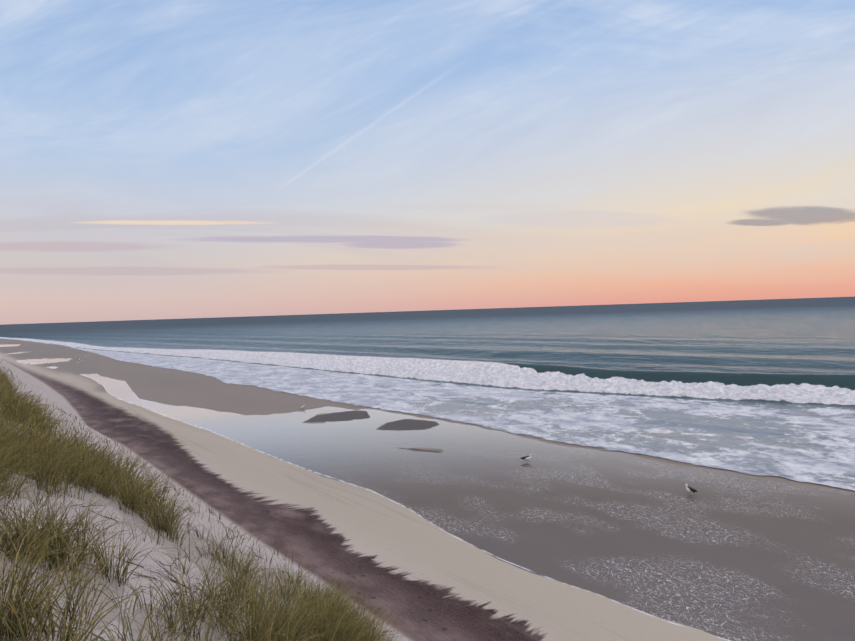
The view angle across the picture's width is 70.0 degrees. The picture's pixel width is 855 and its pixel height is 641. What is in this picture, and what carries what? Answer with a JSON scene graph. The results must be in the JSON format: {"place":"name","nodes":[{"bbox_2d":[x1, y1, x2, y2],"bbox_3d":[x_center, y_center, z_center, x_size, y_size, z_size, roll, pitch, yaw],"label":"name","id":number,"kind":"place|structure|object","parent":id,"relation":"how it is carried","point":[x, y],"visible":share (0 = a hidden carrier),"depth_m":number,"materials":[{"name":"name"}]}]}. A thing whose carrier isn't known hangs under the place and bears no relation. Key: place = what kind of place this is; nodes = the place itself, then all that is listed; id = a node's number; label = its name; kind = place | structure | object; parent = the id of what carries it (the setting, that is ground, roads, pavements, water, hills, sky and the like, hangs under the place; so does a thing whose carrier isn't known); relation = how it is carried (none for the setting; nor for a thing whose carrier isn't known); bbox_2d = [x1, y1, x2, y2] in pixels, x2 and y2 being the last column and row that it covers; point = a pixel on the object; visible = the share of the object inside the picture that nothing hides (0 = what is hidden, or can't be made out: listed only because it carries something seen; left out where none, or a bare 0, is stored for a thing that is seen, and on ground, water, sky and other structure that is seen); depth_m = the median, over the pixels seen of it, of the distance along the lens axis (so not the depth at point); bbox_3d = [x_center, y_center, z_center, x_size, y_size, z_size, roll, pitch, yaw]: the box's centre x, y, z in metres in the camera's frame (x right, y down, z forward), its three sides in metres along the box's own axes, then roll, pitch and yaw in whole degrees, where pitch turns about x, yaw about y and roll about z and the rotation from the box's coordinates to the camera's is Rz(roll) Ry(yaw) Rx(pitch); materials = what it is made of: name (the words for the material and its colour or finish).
{"place":"outdoors","nodes":[
{"label":"outdoors","id":0,"kind":"place"},
{"bbox_2d":[0,362,76,419],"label":"dune grass","id":1,"kind":"structure","parent":0,"point":[39,396],"depth_m":46.98,"materials":[{"name":"green plant"}]},
{"bbox_2d":[71,502,117,521],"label":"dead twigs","id":2,"kind":"object","parent":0,"point":[93,511],"visible":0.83,"depth_m":9.78,"materials":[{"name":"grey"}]},
{"bbox_2d":[0,339,854,640],"bbox_3d":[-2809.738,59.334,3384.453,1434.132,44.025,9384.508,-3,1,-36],"label":"beach ground","id":3,"kind":"structure","parent":0,"point":[438,529],"depth_m":26.62,"materials":[{"name":"grey sand"}]},
{"bbox_2d":[104,525,258,598],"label":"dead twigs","id":4,"kind":"object","parent":3,"relation":"on","point":[174,581],"visible":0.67,"depth_m":8.12,"materials":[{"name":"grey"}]},
{"bbox_2d":[0,365,418,640],"bbox_3d":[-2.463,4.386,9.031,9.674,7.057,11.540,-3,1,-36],"label":"dune grass","id":5,"kind":"structure","parent":3,"relation":"on","point":[328,617],"depth_m":6.97,"materials":[{"name":"green plant"}]},
{"bbox_2d":[519,454,533,461],"bbox_3d":[6.338,8.829,39.129,0.916,0.504,0.259,-2,1,4],"label":"gull","id":6,"kind":"object","parent":3,"relation":"on","point":[526,458],"visible":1,"depth_m":39.05,"materials":[{"name":"white"}]},
{"bbox_2d":[684,484,697,494],"bbox_3d":[13.569,8.731,31.435,0.259,0.504,0.916,-2,1,-21],"label":"gull","id":7,"kind":"object","parent":3,"relation":"on","point":[690,489],"visible":1,"depth_m":31.37,"materials":[{"name":"white"}]},
{"bbox_2d":[0,297,854,490],"bbox_3d":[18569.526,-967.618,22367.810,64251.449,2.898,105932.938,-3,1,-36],"label":"sea water","id":8,"kind":"structure","parent":0,"point":[765,387],"depth_m":97.16,"materials":[{"name":"liquid"}]},
{"bbox_2d":[0,0,854,324],"label":"sky","id":9,"kind":"structure","parent":0,"point":[160,159],"materials":[{"name":"blue"}]}
]}

